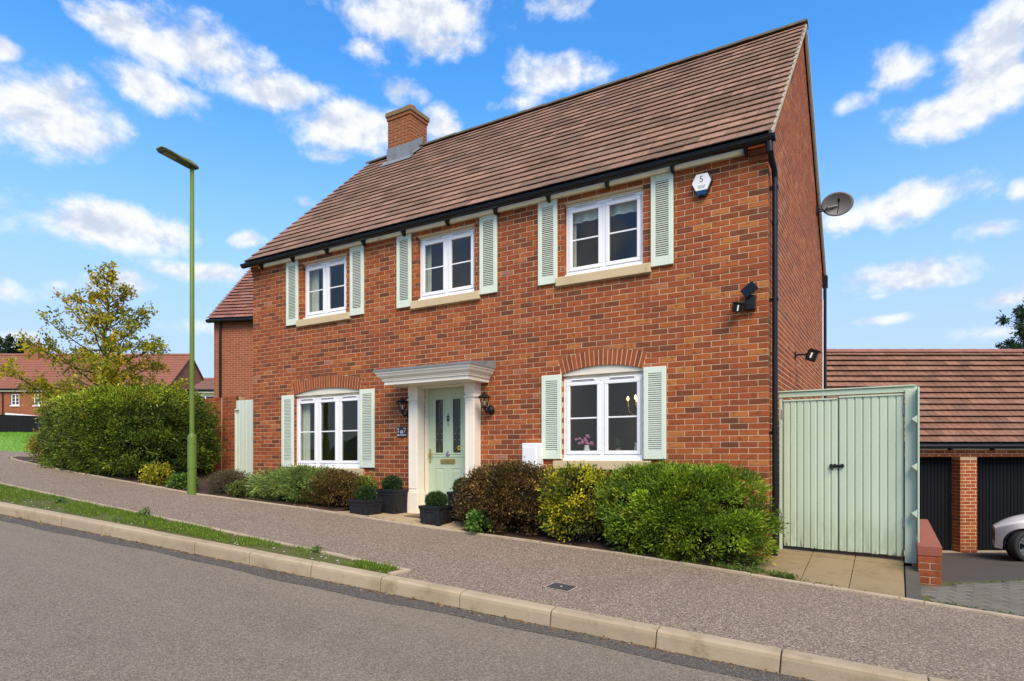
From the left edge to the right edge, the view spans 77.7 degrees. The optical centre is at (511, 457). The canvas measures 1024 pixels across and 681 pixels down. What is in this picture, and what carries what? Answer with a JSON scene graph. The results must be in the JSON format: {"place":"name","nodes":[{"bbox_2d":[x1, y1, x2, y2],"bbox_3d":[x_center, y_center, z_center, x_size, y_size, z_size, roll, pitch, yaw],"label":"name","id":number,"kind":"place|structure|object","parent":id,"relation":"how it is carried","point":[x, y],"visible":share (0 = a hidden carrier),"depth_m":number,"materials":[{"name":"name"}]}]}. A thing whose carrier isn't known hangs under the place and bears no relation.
{"place":"outdoors","nodes":[
{"label":"outdoors","id":0,"kind":"place"},
{"bbox_2d":[0,433,36,451],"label":"lawn","id":1,"kind":"structure","parent":0,"point":[11,448],"depth_m":23.59,"materials":[{"name":"green plant"}]},
{"bbox_2d":[0,415,48,432],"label":"dark fence","id":2,"kind":"object","parent":1,"relation":"on","point":[16,423],"visible":0.2,"depth_m":40.00,"materials":[{"name":"black wood"}]},
{"bbox_2d":[0,260,189,418],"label":"autumn oak","id":3,"kind":"object","parent":1,"relation":"on","point":[107,318],"visible":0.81,"depth_m":22.55,"materials":[{"name":"yellow plant"}]},
{"bbox_2d":[0,451,37,460],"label":"side path","id":4,"kind":"structure","parent":0,"point":[5,454],"depth_m":17.18,"materials":[{"name":"concrete"}]},
{"bbox_2d":[8,457,348,510],"bbox_3d":[-7.419,0.368,13.569,11.600,0.988,1.988,0,0,31],"label":"flower bed","id":5,"kind":"object","parent":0,"point":[202,488],"visible":0.16,"depth_m":11.64,"materials":[{"name":"soil"}]},
{"bbox_2d":[22,427,57,462],"bbox_3d":[-10.756,-0.358,15.165,2.050,1.107,1.299,0,0,31],"label":"golden shrub","id":6,"kind":"object","parent":5,"relation":"on","point":[33,447],"visible":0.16,"depth_m":14.83,"materials":[{"name":"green plant"}]},
{"bbox_2d":[30,379,226,476],"bbox_3d":[-8.631,-0.613,14.168,5.627,2.094,2.287,0,0,31],"label":"hedge","id":7,"kind":"object","parent":5,"relation":"on","point":[118,430],"visible":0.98,"depth_m":13.09,"materials":[{"name":"green plant"}]},
{"bbox_2d":[137,460,173,484],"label":"yellow shrub","id":8,"kind":"object","parent":5,"relation":"on","point":[152,473],"visible":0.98,"depth_m":12.19,"materials":[{"name":"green plant"}]},
{"bbox_2d":[165,471,199,489],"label":"ground plant","id":9,"kind":"object","parent":5,"relation":"on","point":[178,480],"visible":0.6,"depth_m":11.73,"materials":[{"name":"green plant"}]},
{"bbox_2d":[204,466,252,493],"bbox_3d":[-5.115,0.413,11.529,1.075,0.540,0.949,0,0,31],"label":"heather","id":10,"kind":"object","parent":5,"relation":"on","point":[227,477],"visible":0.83,"depth_m":11.34,"materials":[{"name":"brown plant"}]},
{"bbox_2d":[225,478,251,496],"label":"clump plant","id":11,"kind":"object","parent":5,"relation":"on","point":[238,488],"visible":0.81,"depth_m":11.02,"materials":[{"name":"green plant"}]},
{"bbox_2d":[232,462,333,501],"bbox_3d":[-3.804,0.440,11.253,2.551,0.728,1.557,0,0,31],"label":"juniper bush","id":12,"kind":"object","parent":5,"relation":"on","point":[285,483],"visible":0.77,"depth_m":10.76,"materials":[{"name":"green plant"}]},
{"bbox_2d":[301,465,380,506],"bbox_3d":[-2.882,0.472,10.675,1.353,0.695,1.246,0,0,31],"label":"bronze bush","id":13,"kind":"object","parent":5,"relation":"on","point":[338,489],"visible":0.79,"depth_m":10.30,"materials":[{"name":"brown plant"}]},
{"bbox_2d":[351,471,379,498],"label":"spotted plant","id":14,"kind":"object","parent":5,"relation":"on","point":[366,481],"visible":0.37,"depth_m":10.48,"materials":[{"name":"green plant"}]},
{"bbox_2d":[0,483,397,574],"bbox_3d":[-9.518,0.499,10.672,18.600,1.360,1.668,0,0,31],"label":"verge ground","id":15,"kind":"structure","parent":0,"point":[289,552],"depth_m":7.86,"materials":[{"name":"green plant"}]},
{"bbox_2d":[53,496,66,503],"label":"verge weed","id":16,"kind":"object","parent":15,"relation":"on","point":[58,500],"visible":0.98,"depth_m":9.64,"materials":[{"name":"green plant"}]},
{"bbox_2d":[137,506,150,515],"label":"verge weed","id":17,"kind":"object","parent":15,"relation":"on","point":[143,513],"visible":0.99,"depth_m":8.90,"materials":[{"name":"green plant"}]},
{"bbox_2d":[11,488,380,571],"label":"verge stones","id":18,"kind":"object","parent":15,"relation":"on","point":[223,533],"visible":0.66,"depth_m":7.38,"materials":[{"name":"grey stone"}]},
{"bbox_2d":[310,544,321,552],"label":"verge weed","id":19,"kind":"object","parent":15,"relation":"on","point":[315,548],"visible":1,"depth_m":7.19,"materials":[{"name":"green plant"}]},
{"bbox_2d":[0,521,754,680],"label":"road","id":20,"kind":"structure","parent":0,"point":[75,608],"depth_m":4.80,"materials":[{"name":"grey asphalt"}]},
{"bbox_2d":[0,514,814,680],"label":"road channel strip","id":21,"kind":"object","parent":20,"relation":"on","point":[698,662],"visible":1,"depth_m":5.78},
{"bbox_2d":[0,465,962,680],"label":"fallen leaves","id":22,"kind":"object","parent":21,"relation":"on","point":[520,620],"visible":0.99,"depth_m":6.42,"materials":[{"name":"brown plant"}]},
{"bbox_2d":[0,501,951,680],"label":"kerb","id":23,"kind":"structure","parent":20,"relation":"on","point":[775,660],"depth_m":5.59,"materials":[{"name":"concrete"}]},
{"bbox_2d":[404,514,419,516],"bbox_3d":[-1.213,0.903,9.852,0.770,0.017,0.500,0,0,31],"label":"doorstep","id":24,"kind":"object","parent":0,"point":[415,515],"visible":0.24,"depth_m":9.83,"materials":[{"name":"beige stone"}]},
{"bbox_2d":[0,457,1023,680],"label":"pavement","id":25,"kind":"structure","parent":0,"point":[927,640],"depth_m":6.31,"materials":[{"name":"grey asphalt"}]},
{"bbox_2d":[156,146,198,494],"bbox_3d":[-5.790,-2.162,11.044,0.236,6.208,0.699,0,0,31],"label":"street lamp","id":26,"kind":"object","parent":25,"relation":"on","point":[191,165],"visible":0.98,"depth_m":11.22,"materials":[{"name":"metal"}]},
{"bbox_2d":[0,482,410,574],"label":"verge edging","id":27,"kind":"object","parent":25,"relation":"on","point":[400,570],"visible":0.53,"depth_m":7.76,"materials":[{"name":"concrete"}]},
{"bbox_2d":[10,455,1023,619],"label":"pavement edging","id":28,"kind":"object","parent":25,"relation":"on","point":[775,578],"visible":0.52,"depth_m":7.78,"materials":[{"name":"concrete"}]},
{"bbox_2d":[545,582,576,591],"bbox_3d":[0.480,1.272,6.202,0.266,0.054,0.232,0,0,31],"label":"drain cover","id":29,"kind":"object","parent":25,"relation":"on","point":[561,586],"visible":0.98,"depth_m":6.19,"materials":[{"name":"metal"}]},
{"bbox_2d":[0,0,1023,377],"label":"sky","id":30,"kind":"structure","parent":0,"point":[918,105],"materials":[{"name":"blue"}]},
{"bbox_2d":[462,525,763,573],"bbox_3d":[1.169,1.107,8.281,3.830,0.391,1.008,0,0,31],"label":"flower bed","id":31,"kind":"object","parent":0,"point":[600,543],"visible":0.41,"depth_m":8.20,"materials":[{"name":"soil"}]},
{"bbox_2d":[463,506,496,532],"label":"weed","id":32,"kind":"object","parent":31,"relation":"on","point":[473,516],"visible":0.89,"depth_m":8.63,"materials":[{"name":"green plant"}]},
{"bbox_2d":[450,456,559,534],"bbox_3d":[-0.026,0.518,8.970,1.795,1.101,1.295,0,0,31],"label":"berberis bush","id":33,"kind":"object","parent":31,"relation":"on","point":[504,493],"visible":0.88,"depth_m":8.60,"materials":[{"name":"brown plant"}]},
{"bbox_2d":[522,443,542,525],"bbox_3d":[0.299,0.395,9.241,0.250,1.210,0.220,0,0,31],"label":"meter box","id":34,"kind":"object","parent":31,"relation":"on","point":[531,452],"visible":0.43,"depth_m":9.15,"materials":[{"name":"white plastic"}]},
{"bbox_2d":[529,459,616,542],"bbox_3d":[0.862,0.580,8.427,1.328,1.135,1.159,0,0,31],"label":"euonymus bush","id":35,"kind":"object","parent":31,"relation":"on","point":[566,507],"visible":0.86,"depth_m":8.18,"materials":[{"name":"yellow plant"}]},
{"bbox_2d":[588,458,789,566],"bbox_3d":[2.124,0.641,7.761,2.364,1.293,1.252,0,0,31],"label":"yew bush","id":36,"kind":"object","parent":31,"relation":"on","point":[670,509],"visible":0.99,"depth_m":7.39,"materials":[{"name":"green plant"}]},
{"bbox_2d":[752,542,904,596],"bbox_3d":[3.718,1.297,7.402,1.437,0.373,1.729,0,0,31],"label":"gate apron","id":37,"kind":"object","parent":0,"point":[876,573],"visible":0.72,"depth_m":7.20,"materials":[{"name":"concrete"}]},
{"bbox_2d":[709,560,801,578],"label":"apron weeds","id":38,"kind":"object","parent":37,"relation":"on","point":[755,569],"visible":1,"depth_m":7.06,"materials":[{"name":"green plant"}]},
{"bbox_2d":[778,384,916,563],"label":"side gate","id":39,"kind":"structure","parent":37,"relation":"on","point":[821,469],"depth_m":7.65,"materials":[{"name":"green paint"}]},
{"bbox_2d":[911,387,919,541],"bbox_3d":[5.366,0.248,8.536,0.094,2.104,3.145,0,0,31],"label":"side fence","id":40,"kind":"object","parent":39,"relation":"attached to","point":[916,466],"visible":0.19,"depth_m":7.17,"materials":[{"name":"green paint"}]},
{"bbox_2d":[781,527,927,678],"bbox_3d":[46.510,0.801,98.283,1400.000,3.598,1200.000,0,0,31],"label":"ground","id":41,"kind":"structure","parent":0,"point":[904,569],"depth_m":12.01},
{"bbox_2d":[0,333,23,353],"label":"tree","id":42,"kind":"object","parent":41,"relation":"on","point":[6,343],"visible":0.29,"depth_m":63.99,"materials":[{"name":"green plant"}]},
{"bbox_2d":[5,413,34,415],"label":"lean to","id":43,"kind":"object","parent":41,"relation":"on","point":[17,414],"visible":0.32,"depth_m":42.97,"materials":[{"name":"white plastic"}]},
{"bbox_2d":[4,340,37,353],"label":"tree","id":44,"kind":"object","parent":41,"relation":"on","point":[21,352],"visible":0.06,"depth_m":65.38,"materials":[{"name":"green plant"}]},
{"bbox_2d":[0,342,203,415],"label":"house","id":45,"kind":"structure","parent":41,"relation":"on","point":[179,366],"depth_m":48.52,"materials":[{"name":"brick"}]},
{"bbox_2d":[10,394,19,405],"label":"window","id":46,"kind":"structure","parent":45,"relation":"in","point":[14,401],"depth_m":47.05,"materials":[{"name":"white plastic"}]},
{"bbox_2d":[32,394,41,405],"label":"window","id":47,"kind":"structure","parent":45,"relation":"in","point":[40,402],"depth_m":47.04,"materials":[{"name":"white plastic"}]},
{"bbox_2d":[188,378,213,398],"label":"bungalow","id":48,"kind":"object","parent":41,"relation":"on","point":[205,386],"visible":0.12,"depth_m":40.06,"materials":[{"name":"beige paint"}]},
{"bbox_2d":[201,395,213,398],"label":"window","id":49,"kind":"structure","parent":48,"relation":"in","point":[205,396],"depth_m":40.06,"materials":[{"name":"white plastic"}]},
{"bbox_2d":[197,396,244,472],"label":"garden pier","id":50,"kind":"structure","parent":41,"relation":"on","point":[226,407],"depth_m":13.92,"materials":[{"name":"brick"}]},
{"bbox_2d":[235,400,252,477],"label":"garden gate","id":51,"kind":"structure","parent":50,"relation":"attached to","point":[243,435],"depth_m":13.55,"materials":[{"name":"green paint"}]},
{"bbox_2d":[205,268,252,399],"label":"neighbour house","id":52,"kind":"structure","parent":41,"relation":"on","point":[231,317],"depth_m":22.08,"materials":[{"name":"brick"}]},
{"bbox_2d":[334,511,465,529],"bbox_3d":[-1.508,0.966,9.847,2.320,0.243,1.156,0,0,31],"label":"doorstep","id":53,"kind":"object","parent":41,"relation":"on","point":[400,517],"visible":0.32,"depth_m":9.54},
{"bbox_2d":[348,499,382,515],"bbox_3d":[-2.290,0.802,9.953,0.385,0.305,0.385,0,0,31],"label":"planter","id":54,"kind":"object","parent":53,"relation":"on","point":[366,507],"visible":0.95,"depth_m":9.82,"materials":[{"name":"plastic"}]},
{"bbox_2d":[354,485,377,499],"bbox_3d":[-2.285,0.567,9.952,0.364,0.290,0.379,0,0,31],"label":"box ball","id":55,"kind":"object","parent":54,"relation":"on","point":[367,492],"visible":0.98,"depth_m":9.85,"materials":[{"name":"green plant"}]},
{"bbox_2d":[376,488,408,513],"bbox_3d":[-1.933,0.715,10.275,0.374,0.420,0.374,0,0,30],"label":"planter","id":56,"kind":"object","parent":53,"relation":"on","point":[394,501],"visible":0.87,"depth_m":10.13,"materials":[{"name":"plastic"}]},
{"bbox_2d":[381,475,403,489],"bbox_3d":[-1.932,0.418,10.278,0.375,0.298,0.392,0,0,31],"label":"box ball","id":57,"kind":"object","parent":56,"relation":"on","point":[392,482],"visible":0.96,"depth_m":10.18,"materials":[{"name":"green plant"}]},
{"bbox_2d":[418,504,453,525],"bbox_3d":[-1.105,0.853,9.285,0.374,0.315,0.374,0,0,29],"label":"planter","id":58,"kind":"object","parent":53,"relation":"on","point":[436,515],"visible":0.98,"depth_m":9.15,"materials":[{"name":"plastic"}]},
{"bbox_2d":[424,490,449,505],"bbox_3d":[-1.108,0.615,9.290,0.367,0.285,0.359,0,0,31],"label":"box ball","id":59,"kind":"object","parent":58,"relation":"on","point":[437,498],"visible":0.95,"depth_m":9.19,"materials":[{"name":"green plant"}]},
{"bbox_2d":[446,491,465,520],"bbox_3d":[-0.724,0.720,9.568,0.374,0.420,0.374,0,0,33],"label":"planter","id":60,"kind":"object","parent":53,"relation":"on","point":[450,494],"visible":0.16,"depth_m":9.46,"materials":[{"name":"plastic"}]},
{"bbox_2d":[452,476,473,491],"bbox_3d":[-0.732,0.424,9.569,0.382,0.292,0.381,0,0,31],"label":"box ball","id":61,"kind":"object","parent":60,"relation":"in","point":[455,482],"visible":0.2,"depth_m":9.48,"materials":[{"name":"green plant"}]},
{"bbox_2d":[240,18,827,565],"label":"brick house","id":62,"kind":"structure","parent":41,"relation":"on","point":[556,278],"depth_m":9.74,"materials":[{"name":"brick"}]},
{"bbox_2d":[303,256,345,318],"bbox_3d":[-3.397,-3.075,11.731,1.148,1.150,0.207,0,0,31],"label":"window","id":63,"kind":"structure","parent":62,"relation":"in","point":[312,290],"depth_m":11.75,"materials":[{"name":"white plastic"}]},
{"bbox_2d":[295,388,359,468],"bbox_3d":[-3.347,-0.536,11.704,1.740,1.472,0.202,0,0,31],"label":"window","id":64,"kind":"structure","parent":62,"relation":"in","point":[325,395],"depth_m":11.76,"materials":[{"name":"white plastic"}]},
{"bbox_2d":[397,427,406,436],"bbox_3d":[-1.844,-0.430,10.654,0.216,0.170,0.016,0,0,31],"label":"house plaque","id":65,"kind":"object","parent":62,"relation":"attached to","point":[401,431],"visible":1,"depth_m":10.64,"materials":[{"name":"stone"}]},
{"bbox_2d":[396,397,408,420],"bbox_3d":[-1.773,-0.798,10.452,0.220,0.396,0.288,0,0,31],"label":"wall lantern","id":66,"kind":"object","parent":62,"relation":"attached to","point":[401,401],"depth_m":10.40,"materials":[{"name":"black metal"}]},
{"bbox_2d":[418,227,473,299],"bbox_3d":[-1.029,-3.075,10.302,1.158,1.150,0.207,0,0,31],"label":"window","id":67,"kind":"structure","parent":62,"relation":"in","point":[426,243],"depth_m":10.27,"materials":[{"name":"white plastic"}]},
{"bbox_2d":[428,387,464,504],"bbox_3d":[-1.033,-0.126,10.266,0.790,1.988,0.102,0,0,31],"label":"front door","id":68,"kind":"structure","parent":62,"relation":"in","point":[446,454],"depth_m":10.29,"materials":[{"name":"green wood"}]},
{"bbox_2d":[478,391,494,417],"bbox_3d":[-0.390,-0.798,9.618,0.220,0.396,0.288,0,0,31],"label":"wall lantern","id":69,"kind":"object","parent":62,"relation":"attached to","point":[490,410],"depth_m":9.58,"materials":[{"name":"black metal"}]},
{"bbox_2d":[563,365,642,460],"bbox_3d":[1.265,-0.620,8.867,1.206,1.324,0.110,0,0,31],"label":"window","id":70,"kind":"structure","parent":62,"relation":"in","point":[601,376],"depth_m":8.86,"materials":[{"name":"white plastic"}]},
{"bbox_2d":[565,188,642,275],"bbox_3d":[1.292,-3.075,8.901,1.220,1.150,0.207,0,0,31],"label":"window","id":71,"kind":"structure","parent":62,"relation":"in","point":[601,209],"depth_m":8.86,"materials":[{"name":"white plastic"}]},
{"bbox_2d":[587,454,640,454],"bbox_3d":[1.340,-0.052,8.992,1.170,0.025,0.175,0,0,31],"label":"window board","id":72,"kind":"object","parent":62,"relation":"attached to","point":[615,454],"depth_m":8.82,"materials":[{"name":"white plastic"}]},
{"bbox_2d":[574,434,593,450],"bbox_3d":[1.049,-0.200,9.165,0.313,0.270,0.169,0,0,31],"label":"flower vase","id":73,"kind":"object","parent":72,"relation":"on","point":[584,440],"visible":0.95,"depth_m":9.12,"materials":[{"name":"white plastic"}]},
{"bbox_2d":[626,394,636,415],"bbox_3d":[2.104,-1.045,10.093,0.567,0.810,0.577,0,0,31],"label":"chandelier","id":74,"kind":"object","parent":62,"relation":"hanging from","point":[635,398],"visible":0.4,"depth_m":10.14,"materials":[{"name":"gold metal"}]},
{"bbox_2d":[692,173,712,197],"bbox_3d":[2.408,-3.447,8.052,0.258,0.280,0.079,0,0,31],"label":"alarm box","id":75,"kind":"object","parent":62,"relation":"attached to","point":[702,184],"visible":1,"depth_m":8.02,"materials":[{"name":"white plastic"}]},
{"bbox_2d":[731,281,757,312],"bbox_3d":[2.833,-1.952,7.740,0.302,0.376,0.157,0,0,14],"label":"security light","id":76,"kind":"object","parent":62,"relation":"attached to","point":[749,289],"visible":1,"depth_m":7.71,"materials":[{"name":"black plastic"}]},
{"bbox_2d":[794,348,821,361],"bbox_3d":[4.489,-1.546,9.646,0.365,0.203,0.160,0,0,31],"label":"security light","id":77,"kind":"object","parent":62,"relation":"attached to","point":[811,354],"visible":1,"depth_m":9.57,"materials":[{"name":"black plastic"}]},
{"bbox_2d":[816,191,853,215],"bbox_3d":[6.140,-4.865,12.112,0.642,0.427,0.423,0,0,31],"label":"satellite dish","id":78,"kind":"object","parent":62,"relation":"attached to","point":[837,203],"visible":1,"depth_m":12.22,"materials":[{"name":"grey metal"}]},
{"bbox_2d":[827,349,1023,563],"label":"garage block","id":79,"kind":"structure","parent":41,"relation":"on","point":[971,447],"depth_m":14.08,"materials":[{"name":"tile"}]},
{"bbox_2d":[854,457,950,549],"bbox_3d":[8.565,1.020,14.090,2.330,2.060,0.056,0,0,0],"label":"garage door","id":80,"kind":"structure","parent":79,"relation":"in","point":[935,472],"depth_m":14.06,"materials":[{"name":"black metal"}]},
{"bbox_2d":[977,457,1023,549],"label":"garage door","id":81,"kind":"structure","parent":79,"relation":"in","point":[1000,480],"depth_m":14.06,"materials":[{"name":"black metal"}]},
{"bbox_2d":[905,566,1023,616],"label":"block paving","id":82,"kind":"structure","parent":0,"point":[1006,596],"depth_m":6.46,"materials":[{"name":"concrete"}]},
{"bbox_2d":[682,559,1023,615],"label":"joint moss","id":83,"kind":"object","parent":82,"relation":"on","point":[991,581],"visible":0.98,"depth_m":6.69,"materials":[{"name":"green plant"}]},
{"bbox_2d":[912,519,941,585],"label":"wall","id":84,"kind":"structure","parent":82,"relation":"on","point":[929,555],"depth_m":6.86,"materials":[{"name":"brick"}]},
{"bbox_2d":[941,553,1023,581],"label":"parking court","id":85,"kind":"object","parent":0,"point":[962,567],"visible":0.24,"depth_m":9.78,"materials":[{"name":"asphalt"}]},
{"bbox_2d":[992,514,1023,561],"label":"parked car","id":86,"kind":"object","parent":85,"relation":"on","point":[1008,534],"visible":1,"depth_m":11.94,"materials":[{"name":"silver metal"}]},
{"bbox_2d":[995,297,1023,355],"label":"dark conifer","id":87,"kind":"object","parent":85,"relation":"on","point":[1018,312],"visible":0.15,"depth_m":21.17,"materials":[{"name":"green plant"}]}
]}

